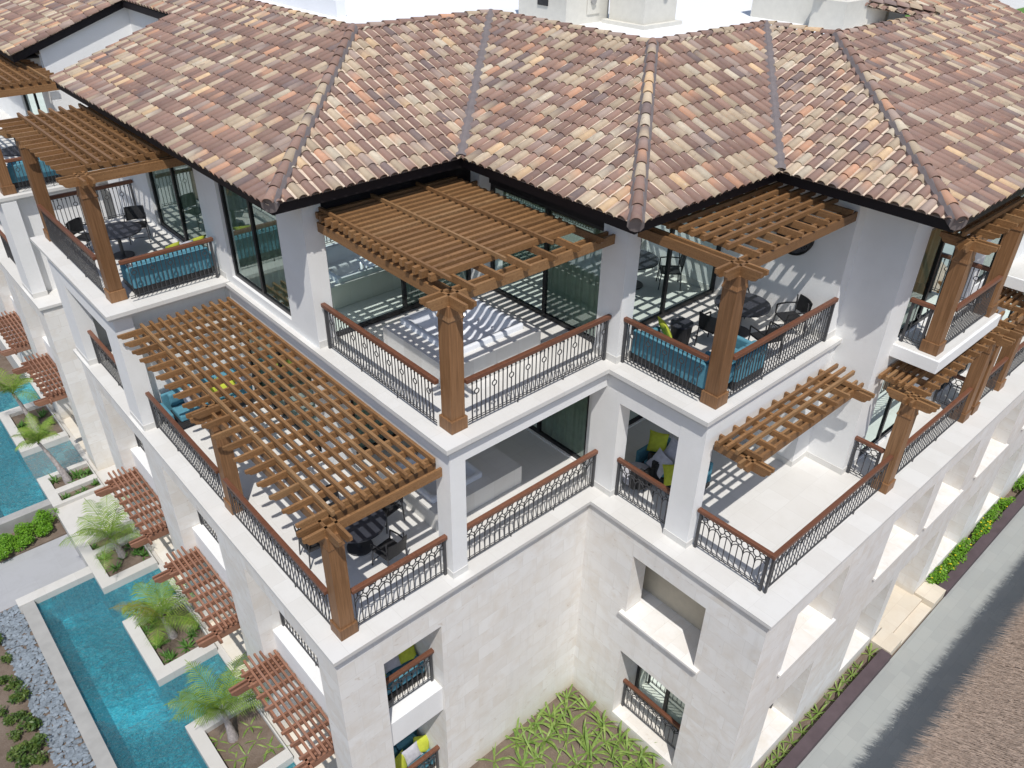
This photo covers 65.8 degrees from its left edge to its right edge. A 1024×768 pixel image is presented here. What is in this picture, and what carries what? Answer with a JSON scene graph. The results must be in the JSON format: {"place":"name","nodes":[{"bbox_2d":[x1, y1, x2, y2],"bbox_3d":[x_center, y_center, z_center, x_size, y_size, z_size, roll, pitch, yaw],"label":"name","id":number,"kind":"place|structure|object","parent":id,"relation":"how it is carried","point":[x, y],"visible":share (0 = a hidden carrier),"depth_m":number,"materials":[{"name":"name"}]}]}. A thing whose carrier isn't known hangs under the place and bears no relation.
{"place":"outdoors","nodes":[
{"label":"outdoors","id":0,"kind":"place"},
{"bbox_2d":[0,349,22,390],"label":"ground","id":1,"kind":"structure","parent":0,"point":[5,365],"depth_m":37.52,"materials":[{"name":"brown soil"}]},
{"bbox_2d":[0,499,55,534],"bbox_3d":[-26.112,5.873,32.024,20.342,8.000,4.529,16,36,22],"label":"pool wall","id":2,"kind":"structure","parent":1,"relation":"on","point":[10,521],"depth_m":27.15,"materials":[{"name":"stone"}]},
{"bbox_2d":[0,383,83,517],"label":"swimming pool","id":3,"kind":"structure","parent":1,"relation":"on","point":[20,487],"depth_m":30.39,"materials":[{"name":"liquid"}]},
{"bbox_2d":[0,401,69,457],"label":"planter","id":4,"kind":"object","parent":3,"relation":"in","point":[10,419],"visible":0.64,"depth_m":31.41,"materials":[{"name":"concrete"}]},
{"bbox_2d":[0,367,39,433],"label":"palm tree","id":5,"kind":"object","parent":4,"relation":"on","point":[11,387],"visible":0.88,"depth_m":30.15,"materials":[{"name":"green plant"}]},
{"bbox_2d":[37,460,103,519],"bbox_3d":[-15.921,4.106,28.872,1.700,1.340,1.980,-25,41,-34],"label":"planter","id":6,"kind":"object","parent":3,"relation":"in","point":[54,491],"visible":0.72,"depth_m":28.40,"materials":[{"name":"concrete"}]},
{"bbox_2d":[10,412,72,484],"bbox_3d":[-16.726,2.382,28.177,1.586,2.664,1.637,-25,41,-34],"label":"palm tree","id":7,"kind":"object","parent":6,"relation":"on","point":[61,470],"visible":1,"depth_m":27.82,"materials":[{"name":"green plant"}]},
{"bbox_2d":[15,566,93,613],"bbox_3d":[-14.143,6.786,24.816,2.120,1.320,0.360,-25,41,-34],"label":"pool coping","id":8,"kind":"object","parent":1,"relation":"on","point":[59,586],"visible":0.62,"depth_m":24.46,"materials":[{"name":"stone"}]},
{"bbox_2d":[20,600,116,767],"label":"pool wall","id":9,"kind":"structure","parent":1,"relation":"on","point":[100,754],"depth_m":21.41,"materials":[{"name":"concrete"}]},
{"bbox_2d":[37,568,294,767],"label":"swimming pool","id":10,"kind":"structure","parent":1,"relation":"on","point":[125,697],"depth_m":22.78,"materials":[{"name":"liquid"}]},
{"bbox_2d":[76,521,157,593],"bbox_3d":[-12.825,6.035,25.988,1.700,1.340,2.520,-25,41,-34],"label":"planter","id":11,"kind":"object","parent":10,"relation":"on","point":[132,567],"visible":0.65,"depth_m":25.37,"materials":[{"name":"concrete"}]},
{"bbox_2d":[59,494,140,572],"bbox_3d":[-12.788,4.913,24.988,2.438,2.013,2.654,-25,41,-34],"label":"palm tree","id":12,"kind":"object","parent":11,"relation":"on","point":[121,552],"visible":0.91,"depth_m":25.02,"materials":[{"name":"green plant"}]},
{"bbox_2d":[122,593,217,686],"bbox_3d":[-9.969,7.815,23.327,1.700,1.340,2.700,-25,41,-34],"label":"planter","id":13,"kind":"object","parent":10,"relation":"in","point":[163,673],"visible":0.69,"depth_m":22.65,"materials":[{"name":"concrete"}]},
{"bbox_2d":[108,575,200,645],"bbox_3d":[-10.029,6.472,22.742,2.256,1.927,2.265,17,36,22],"label":"palm tree","id":14,"kind":"object","parent":13,"relation":"in","point":[172,633],"visible":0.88,"depth_m":22.61,"materials":[{"name":"green plant"}]},
{"bbox_2d":[185,691,293,767],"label":"planter","id":15,"kind":"object","parent":10,"relation":"in","point":[212,756],"visible":0.69,"depth_m":20.29,"materials":[{"name":"stone"}]},
{"bbox_2d":[163,652,268,742],"bbox_3d":[-7.317,8.074,19.871,2.424,2.451,2.291,-25,41,-34],"label":"palm tree","id":16,"kind":"object","parent":15,"relation":"on","point":[231,732],"visible":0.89,"depth_m":19.68,"materials":[{"name":"green plant"}]},
{"bbox_2d":[0,645,52,767],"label":"shrub bed","id":17,"kind":"object","parent":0,"point":[6,744],"depth_m":20.73,"materials":[{"name":"green soil"}]},
{"bbox_2d":[16,714,42,731],"bbox_3d":[-12.589,8.868,20.687,0.612,0.446,0.483,2,33,1],"label":"bedding plant","id":18,"kind":"object","parent":17,"relation":"on","point":[31,723],"visible":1,"depth_m":20.61,"materials":[{"name":"green plant"}]},
{"bbox_2d":[0,515,66,562],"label":"hedge bed","id":19,"kind":"object","parent":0,"point":[57,531],"visible":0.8,"depth_m":26.88,"materials":[{"name":"brown soil"}]},
{"bbox_2d":[0,534,85,611],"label":"garden path","id":20,"kind":"structure","parent":0,"point":[34,569],"depth_m":25.80,"materials":[{"name":"concrete"}]},
{"bbox_2d":[0,605,96,767],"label":"pebble bed","id":21,"kind":"object","parent":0,"point":[47,748],"visible":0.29,"depth_m":21.33,"materials":[{"name":"grey gravel"}]},
{"bbox_2d":[56,493,126,554],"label":"patio floor","id":22,"kind":"structure","parent":0,"point":[69,515],"depth_m":27.32,"materials":[{"name":"white concrete"}]},
{"bbox_2d":[0,333,301,765],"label":"terrace floor","id":23,"kind":"structure","parent":0,"point":[15,362],"depth_m":27.61,"materials":[{"name":"stone"}]},
{"bbox_2d":[0,0,1023,767],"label":"resort building","id":24,"kind":"structure","parent":23,"relation":"on","point":[272,124],"depth_m":18.00,"materials":[{"name":"white paint"}]},
{"bbox_2d":[0,311,30,355],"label":"pergola","id":25,"kind":"object","parent":24,"relation":"attached to","point":[7,320],"visible":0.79,"depth_m":31.64,"materials":[{"name":"brown wood"}]},
{"bbox_2d":[0,55,59,195],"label":"pergola","id":26,"kind":"object","parent":24,"relation":"on","point":[24,77],"visible":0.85,"depth_m":24.25,"materials":[{"name":"brown wood"}]},
{"bbox_2d":[7,159,63,187],"bbox_3d":[-15.191,-6.920,25.439,2.015,0.796,0.820,-25,41,-34],"label":"sofa","id":27,"kind":"object","parent":24,"relation":"on","point":[12,174],"visible":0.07,"depth_m":24.86,"materials":[{"name":"blue fabric"}]},
{"bbox_2d":[23,92,47,114],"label":"window","id":28,"kind":"structure","parent":24,"relation":"in","point":[35,101],"depth_m":28.68,"materials":[{"name":"clear glass"}]},
{"bbox_2d":[12,353,66,406],"bbox_3d":[-17.296,-0.182,29.137,1.340,0.360,3.599,-25,41,-34],"label":"pergola","id":29,"kind":"object","parent":24,"relation":"attached to","point":[31,366],"visible":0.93,"depth_m":29.09,"materials":[{"name":"brown wood"}]},
{"bbox_2d":[37,204,104,293],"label":"balustrade","id":30,"kind":"object","parent":24,"relation":"on","point":[60,230],"visible":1,"depth_m":19.74,"materials":[{"name":"black metal"}]},
{"bbox_2d":[65,217,92,251],"bbox_3d":[-11.200,-3.862,20.781,0.631,0.868,0.564,8,34,11],"label":"dining chair","id":31,"kind":"object","parent":24,"relation":"on","point":[74,226],"visible":0.63,"depth_m":20.72,"materials":[{"name":"black wicker"}]},
{"bbox_2d":[0,103,185,302],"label":"pergola","id":32,"kind":"object","parent":24,"relation":"on","point":[73,146],"visible":0.84,"depth_m":18.46,"materials":[{"name":"brown wood"}]},
{"bbox_2d":[50,179,136,226],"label":"balustrade","id":33,"kind":"object","parent":24,"relation":"on","point":[97,188],"visible":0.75,"depth_m":22.39,"materials":[{"name":"black metal"}]},
{"bbox_2d":[87,330,123,389],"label":"balustrade","id":34,"kind":"object","parent":24,"relation":"on","point":[99,345],"visible":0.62,"depth_m":21.79,"materials":[{"name":"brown wood"}]},
{"bbox_2d":[105,221,141,259],"bbox_3d":[-10.234,-3.684,20.670,1.196,0.716,1.196,-25,41,-34],"label":"round table","id":35,"kind":"object","parent":24,"relation":"on","point":[118,231],"visible":0.73,"depth_m":20.63,"materials":[{"name":"metal"}]},
{"bbox_2d":[94,467,168,547],"bbox_3d":[-11.204,3.614,23.462,1.340,0.360,3.699,-25,41,-34],"label":"pergola","id":36,"kind":"object","parent":24,"relation":"attached to","point":[129,479],"visible":0.88,"depth_m":23.43,"materials":[{"name":"brown wood"}]},
{"bbox_2d":[123,205,150,244],"bbox_3d":[-10.204,-4.339,21.541,0.564,0.868,0.631,-12,35,-19],"label":"dining chair","id":37,"kind":"object","parent":24,"relation":"on","point":[134,212],"visible":0.81,"depth_m":21.58,"materials":[{"name":"black wicker"}]},
{"bbox_2d":[120,245,212,295],"bbox_3d":[-8.446,-2.921,19.471,2.015,0.796,0.820,-25,41,-34],"label":"sofa","id":38,"kind":"object","parent":24,"relation":"on","point":[126,276],"visible":0.72,"depth_m":19.11,"materials":[{"name":"teal fabric"}]},
{"bbox_2d":[118,237,218,298],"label":"balustrade","id":39,"kind":"object","parent":24,"relation":"on","point":[177,248],"visible":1,"depth_m":18.91,"materials":[{"name":"black metal"}]},
{"bbox_2d":[145,156,208,247],"bbox_3d":[-8.719,-4.964,20.715,0.160,2.750,3.600,-25,41,-34],"label":"window","id":40,"kind":"structure","parent":24,"relation":"in","point":[177,194],"depth_m":20.97,"materials":[{"name":"clear glass"}]},
{"bbox_2d":[145,391,223,501],"bbox_3d":[-7.738,1.476,18.708,0.100,1.061,4.040,-25,41,-34],"label":"balustrade","id":41,"kind":"object","parent":24,"relation":"on","point":[174,424],"visible":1,"depth_m":18.53,"materials":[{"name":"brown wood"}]},
{"bbox_2d":[152,546,239,647],"bbox_3d":[-8.182,5.498,20.646,1.340,0.360,3.619,-25,41,-34],"label":"pergola","id":42,"kind":"object","parent":24,"relation":"attached to","point":[186,562],"visible":0.89,"depth_m":20.62,"materials":[{"name":"brown wood"}]},
{"bbox_2d":[160,368,254,428],"bbox_3d":[-7.952,0.379,20.630,2.215,0.796,0.820,-25,41,-34],"label":"sofa","id":43,"kind":"object","parent":24,"relation":"on","point":[174,408],"visible":0.29,"depth_m":20.19,"materials":[{"name":"teal fabric"}]},
{"bbox_2d":[218,183,290,315],"bbox_3d":[-5.738,-3.191,17.885,0.160,2.650,2.950,-25,41,-34],"label":"window","id":44,"kind":"structure","parent":24,"relation":"in","point":[255,234],"depth_m":18.11,"materials":[{"name":"clear glass"}]},
{"bbox_2d":[223,477,329,624],"bbox_3d":[-4.768,3.326,15.941,0.100,1.060,4.200,-25,41,-34],"label":"balustrade","id":45,"kind":"object","parent":24,"relation":"on","point":[268,529],"visible":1,"depth_m":15.71,"materials":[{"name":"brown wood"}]},
{"bbox_2d":[117,297,441,641],"bbox_3d":[-5.177,1.407,17.175,2.880,2.928,9.247,-25,41,-34],"label":"pergola","id":46,"kind":"object","parent":24,"relation":"on","point":[325,525],"visible":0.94,"depth_m":15.66,"materials":[{"name":"brown wood"}]},
{"bbox_2d":[228,650,334,767],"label":"pergola","id":47,"kind":"object","parent":24,"relation":"attached to","point":[265,671],"visible":0.88,"depth_m":17.85,"materials":[{"name":"brown wood"}]},
{"bbox_2d":[242,323,321,451],"bbox_3d":[-5.676,-0.059,19.766,0.160,2.450,3.700,-25,41,-34],"label":"window","id":48,"kind":"structure","parent":24,"relation":"in","point":[270,368],"depth_m":19.85,"materials":[{"name":"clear glass"}]},
{"bbox_2d":[344,509,385,555],"bbox_3d":[-3.213,3.147,16.573,1.196,0.716,1.196,-25,41,-34],"label":"round table","id":49,"kind":"object","parent":24,"relation":"on","point":[364,531],"visible":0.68,"depth_m":16.34,"materials":[{"name":"metal"}]},
{"bbox_2d":[350,400,396,453],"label":"window","id":50,"kind":"structure","parent":24,"relation":"in","point":[365,412],"depth_m":19.37,"materials":[{"name":"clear glass"}]},
{"bbox_2d":[321,302,438,422],"bbox_3d":[-2.651,-0.437,15.568,0.100,1.061,3.920,-25,41,-34],"label":"balustrade","id":51,"kind":"object","parent":24,"relation":"on","point":[401,358],"visible":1,"depth_m":15.43,"materials":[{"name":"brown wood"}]},
{"bbox_2d":[370,529,408,577],"bbox_3d":[-2.477,3.382,16.094,0.631,0.868,0.564,25,40,32],"label":"dining chair","id":52,"kind":"object","parent":24,"relation":"on","point":[388,549],"visible":0.98,"depth_m":15.95,"materials":[{"name":"black metal"}]},
{"bbox_2d":[323,223,470,335],"bbox_3d":[-2.494,-2.848,17.748,3.900,2.680,0.160,-25,41,-34],"label":"window","id":53,"kind":"structure","parent":24,"relation":"in","point":[362,291],"depth_m":17.44,"materials":[{"name":"clear glass"}]},
{"bbox_2d":[350,534,447,624],"bbox_3d":[-2.116,3.801,15.284,2.200,1.061,0.100,-25,41,-34],"label":"balustrade","id":54,"kind":"object","parent":24,"relation":"on","point":[397,565],"visible":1,"depth_m":15.17,"materials":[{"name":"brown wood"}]},
{"bbox_2d":[385,654,425,700],"bbox_3d":[-2.779,6.449,17.666,1.475,0.796,0.820,-25,41,-34],"label":"sofa","id":55,"kind":"object","parent":24,"relation":"on","point":[404,683],"visible":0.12,"depth_m":17.65,"materials":[{"name":"blue fabric"}]},
{"bbox_2d":[386,648,433,707],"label":"balustrade","id":56,"kind":"object","parent":24,"relation":"on","point":[403,670],"visible":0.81,"depth_m":17.00,"materials":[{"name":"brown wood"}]},
{"bbox_2d":[393,729,435,767],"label":"sofa","id":57,"kind":"object","parent":24,"relation":"on","point":[405,743],"visible":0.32,"depth_m":19.48,"materials":[{"name":"blue fabric"}]},
{"bbox_2d":[407,745,439,767],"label":"balustrade","id":58,"kind":"object","parent":24,"relation":"on","point":[425,756],"visible":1,"depth_m":18.98,"materials":[{"name":"brown wood"}]},
{"bbox_2d":[378,446,521,530],"bbox_3d":[-1.440,1.956,18.356,2.500,0.823,2.200,-25,41,-34],"label":"hot tub","id":59,"kind":"object","parent":24,"relation":"on","point":[492,472],"visible":0.38,"depth_m":18.02,"materials":[{"name":"stone"}]},
{"bbox_2d":[383,296,540,387],"bbox_3d":[-1.061,-1.071,16.737,2.440,0.893,2.280,-25,41,-34],"label":"hot tub","id":60,"kind":"object","parent":24,"relation":"on","point":[493,334],"visible":0.61,"depth_m":16.45,"materials":[{"name":"plastic"}]},
{"bbox_2d":[315,176,615,434],"bbox_3d":[-0.950,-1.839,15.924,4.530,3.078,4.680,-25,41,-34],"label":"pergola","id":61,"kind":"object","parent":24,"relation":"on","point":[425,237],"visible":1,"depth_m":14.58,"materials":[{"name":"brown wood"}]},
{"bbox_2d":[467,449,597,559],"bbox_3d":[0.464,2.621,17.168,3.950,1.061,0.100,-25,41,-34],"label":"balustrade","id":62,"kind":"object","parent":24,"relation":"on","point":[517,498],"visible":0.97,"depth_m":17.04,"materials":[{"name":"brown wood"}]},
{"bbox_2d":[464,314,611,422],"bbox_3d":[0.584,-0.312,15.464,3.820,1.061,0.100,-25,41,-34],"label":"balustrade","id":63,"kind":"object","parent":24,"relation":"on","point":[519,357],"visible":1,"depth_m":15.34,"materials":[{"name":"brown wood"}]},
{"bbox_2d":[490,184,603,342],"bbox_3d":[0.788,-2.725,17.648,0.160,2.680,3.720,-25,41,-34],"label":"window","id":64,"kind":"structure","parent":24,"relation":"in","point":[566,294],"depth_m":17.55,"materials":[{"name":"clear glass"}]},
{"bbox_2d":[528,395,589,463],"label":"window","id":65,"kind":"structure","parent":24,"relation":"in","point":[566,428],"depth_m":19.31,"materials":[{"name":"clear glass"}]},
{"bbox_2d":[622,451,658,490],"bbox_3d":[2.940,1.968,18.391,0.855,0.540,0.809,-25,41,-34],"label":"curved chair","id":66,"kind":"object","parent":24,"relation":"on","point":[652,470],"visible":0.56,"depth_m":18.15,"materials":[{"name":"black wicker"}]},
{"bbox_2d":[645,448,674,478],"bbox_3d":[3.406,1.823,18.245,0.515,0.515,0.168,50,20,27],"label":"scatter cushion","id":67,"kind":"object","parent":66,"relation":"on","point":[660,457],"visible":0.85,"depth_m":18.17,"materials":[{"name":"grey fabric"}]},
{"bbox_2d":[614,457,669,523],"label":"balustrade","id":68,"kind":"object","parent":24,"relation":"on","point":[641,474],"visible":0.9,"depth_m":17.48,"materials":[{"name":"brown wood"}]},
{"bbox_2d":[621,678,680,748],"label":"balustrade","id":69,"kind":"object","parent":24,"relation":"on","point":[652,704],"visible":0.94,"depth_m":20.07,"materials":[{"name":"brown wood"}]},
{"bbox_2d":[635,665,678,730],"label":"window","id":70,"kind":"structure","parent":24,"relation":"in","point":[644,681],"depth_m":20.61,"materials":[{"name":"clear glass"}]},
{"bbox_2d":[621,316,709,398],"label":"balustrade","id":71,"kind":"object","parent":24,"relation":"on","point":[667,339],"visible":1,"depth_m":15.75,"materials":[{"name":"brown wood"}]},
{"bbox_2d":[635,437,712,488],"bbox_3d":[3.779,1.912,18.588,0.820,0.796,1.615,-25,41,-34],"label":"sofa","id":72,"kind":"object","parent":24,"relation":"on","point":[642,455],"visible":0.22,"depth_m":18.74,"materials":[{"name":"teal fabric"}]},
{"bbox_2d":[646,429,669,451],"bbox_3d":[3.426,1.372,18.610,0.515,0.515,0.168,13,5,37],"label":"scatter cushion","id":73,"kind":"object","parent":72,"relation":"on","point":[657,440],"visible":0.92,"depth_m":18.55,"materials":[{"name":"fabric"}]},
{"bbox_2d":[631,203,727,330],"bbox_3d":[3.488,-2.706,17.691,3.940,2.680,0.087,-25,41,-34],"label":"window","id":74,"kind":"structure","parent":24,"relation":"in","point":[668,280],"depth_m":18.00,"materials":[{"name":"clear glass"}]},
{"bbox_2d":[670,317,693,344],"bbox_3d":[3.671,-1.113,17.242,0.496,0.500,0.496,-25,41,-34],"label":"side stool","id":75,"kind":"object","parent":24,"relation":"on","point":[681,329],"visible":0.9,"depth_m":17.07,"materials":[{"name":"black wicker"}]},
{"bbox_2d":[630,326,735,393],"bbox_3d":[3.487,-0.537,16.128,0.820,0.796,2.065,-25,41,-34],"label":"sofa","id":76,"kind":"object","parent":24,"relation":"on","point":[702,377],"visible":0.51,"depth_m":15.86,"materials":[{"name":"teal fabric"}]},
{"bbox_2d":[694,310,716,345],"bbox_3d":[4.349,-1.196,17.102,0.564,0.868,0.631,28,41,35],"label":"dining chair","id":77,"kind":"object","parent":24,"relation":"on","point":[707,323],"visible":0.6,"depth_m":16.85,"materials":[{"name":"black wicker"}]},
{"bbox_2d":[693,507,772,590],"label":"balustrade","id":78,"kind":"object","parent":24,"relation":"on","point":[752,543],"visible":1,"depth_m":15.99,"materials":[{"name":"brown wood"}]},
{"bbox_2d":[705,335,768,389],"bbox_3d":[4.579,-0.534,16.153,1.115,0.796,0.820,-25,41,-34],"label":"sofa","id":79,"kind":"object","parent":24,"relation":"on","point":[741,343],"visible":0.35,"depth_m":15.86,"materials":[{"name":"teal fabric"}]},
{"bbox_2d":[715,292,770,337],"bbox_3d":[5.100,-1.479,17.693,1.196,0.716,1.196,-25,41,-34],"label":"round table","id":80,"kind":"object","parent":24,"relation":"on","point":[754,306],"visible":0.45,"depth_m":17.48,"materials":[{"name":"metal"}]},
{"bbox_2d":[638,182,857,409],"bbox_3d":[4.471,-2.047,16.308,4.500,3.168,3.350,-25,41,-34],"label":"pergola","id":81,"kind":"object","parent":24,"relation":"on","point":[737,274],"visible":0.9,"depth_m":14.92,"materials":[{"name":"brown wood"}]},
{"bbox_2d":[748,321,785,356],"bbox_3d":[5.401,-0.974,16.787,0.564,0.868,0.631,-12,35,-19],"label":"dining chair","id":82,"kind":"object","parent":24,"relation":"on","point":[758,335],"visible":0.55,"depth_m":16.73,"materials":[{"name":"black metal"}]},
{"bbox_2d":[728,297,838,396],"bbox_3d":[5.583,-0.753,16.278,3.790,1.061,0.100,-25,41,-34],"label":"balustrade","id":83,"kind":"object","parent":24,"relation":"on","point":[791,325],"visible":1,"depth_m":16.17,"materials":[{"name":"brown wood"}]},
{"bbox_2d":[770,294,812,335],"bbox_3d":[6.223,-1.487,17.600,0.631,0.868,0.564,-6,34,-10],"label":"dining chair","id":84,"kind":"object","parent":24,"relation":"on","point":[803,305],"visible":0.72,"depth_m":17.59,"materials":[{"name":"black metal"}]},
{"bbox_2d":[713,363,874,476],"bbox_3d":[5.932,0.678,16.360,4.511,0.390,1.250,-25,41,-34],"label":"pergola","id":85,"kind":"object","parent":24,"relation":"attached to","point":[842,390],"visible":1,"depth_m":16.15,"materials":[{"name":"brown wood"}]},
{"bbox_2d":[763,455,893,593],"bbox_3d":[6.819,2.910,16.896,4.820,1.061,0.100,-25,41,-34],"label":"balustrade","id":86,"kind":"object","parent":24,"relation":"on","point":[793,540],"visible":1,"depth_m":16.61,"materials":[{"name":"black metal"}]},
{"bbox_2d":[846,435,884,484],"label":"balustrade","id":87,"kind":"object","parent":24,"relation":"on","point":[875,447],"visible":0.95,"depth_m":18.50,"materials":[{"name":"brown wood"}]},
{"bbox_2d":[859,366,915,455],"bbox_3d":[9.287,0.429,19.467,2.200,2.400,0.087,-25,41,-34],"label":"window","id":88,"kind":"structure","parent":24,"relation":"in","point":[884,415],"depth_m":19.57,"materials":[{"name":"clear glass"}]},
{"bbox_2d":[900,297,935,348],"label":"balustrade","id":89,"kind":"object","parent":24,"relation":"on","point":[922,303],"visible":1,"depth_m":17.14,"materials":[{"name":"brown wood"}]},
{"bbox_2d":[898,228,961,336],"bbox_3d":[9.314,-2.517,17.585,2.200,2.610,0.160,-25,41,-34],"label":"window","id":90,"kind":"structure","parent":24,"relation":"in","point":[936,261],"depth_m":17.67,"materials":[{"name":"clear glass"}]},
{"bbox_2d":[896,387,972,473],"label":"balustrade","id":91,"kind":"object","parent":24,"relation":"on","point":[937,417],"visible":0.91,"depth_m":19.53,"materials":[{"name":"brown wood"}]},
{"bbox_2d":[871,309,1023,494],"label":"pergola","id":92,"kind":"object","parent":24,"relation":"on","point":[981,358],"visible":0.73,"depth_m":18.10,"materials":[{"name":"brown wood"}]},
{"bbox_2d":[919,193,1023,356],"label":"pergola","id":93,"kind":"object","parent":24,"relation":"on","point":[1006,219],"visible":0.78,"depth_m":16.62,"materials":[{"name":"brown wood"}]},
{"bbox_2d":[946,275,1002,343],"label":"balustrade","id":94,"kind":"object","parent":24,"relation":"on","point":[982,291],"visible":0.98,"depth_m":17.63,"materials":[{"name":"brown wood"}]},
{"bbox_2d":[980,341,1023,399],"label":"balustrade","id":95,"kind":"object","parent":24,"relation":"on","point":[996,369],"visible":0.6,"depth_m":21.90,"materials":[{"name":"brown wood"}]},
{"bbox_2d":[986,286,1023,390],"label":"pergola","id":96,"kind":"object","parent":24,"relation":"on","point":[1005,299],"visible":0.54,"depth_m":21.29,"materials":[{"name":"brown wood"}]},
{"bbox_2d":[470,477,1023,767],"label":"soil bed","id":97,"kind":"object","parent":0,"point":[551,752],"visible":0.33,"depth_m":20.65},
{"bbox_2d":[567,724,608,767],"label":"lily plant","id":98,"kind":"object","parent":97,"relation":"on","point":[585,745],"visible":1,"depth_m":20.25,"materials":[{"name":"green plant"}]},
{"bbox_2d":[776,649,891,767],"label":"planter kerb","id":99,"kind":"structure","parent":97,"relation":"on","point":[809,741],"depth_m":21.05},
{"bbox_2d":[869,627,901,654],"bbox_3d":[10.888,7.583,23.112,0.740,0.380,0.595,-25,41,-34],"label":"pedestal","id":100,"kind":"object","parent":97,"relation":"on","point":[886,640],"visible":0.8,"depth_m":22.98,"materials":[{"name":"beige stone"}]},
{"bbox_2d":[879,585,931,645],"bbox_3d":[11.399,6.804,24.402,2.010,0.295,2.180,-25,41,-34],"label":"entrance step","id":101,"kind":"object","parent":97,"relation":"on","point":[905,613],"visible":0.52,"depth_m":24.00,"materials":[{"name":"beige stone"}]},
{"bbox_2d":[914,580,945,610],"bbox_3d":[12.995,6.591,24.694,0.830,0.380,0.615,-25,41,-34],"label":"pedestal","id":102,"kind":"object","parent":97,"relation":"on","point":[929,594],"visible":0.91,"depth_m":24.53,"materials":[{"name":"beige stone"}]},
{"bbox_2d":[938,489,1023,597],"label":"planter kerb","id":103,"kind":"structure","parent":97,"relation":"on","point":[980,546],"depth_m":26.44,"materials":[{"name":"grey concrete"}]},
{"bbox_2d":[797,506,1023,767],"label":"walkway","id":104,"kind":"structure","parent":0,"point":[887,715],"depth_m":22.53,"materials":[{"name":"grey concrete"}]},
{"bbox_2d":[897,597,1023,767],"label":"thatched roof","id":105,"kind":"structure","parent":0,"point":[983,727],"depth_m":17.85,"materials":[{"name":"plant"}]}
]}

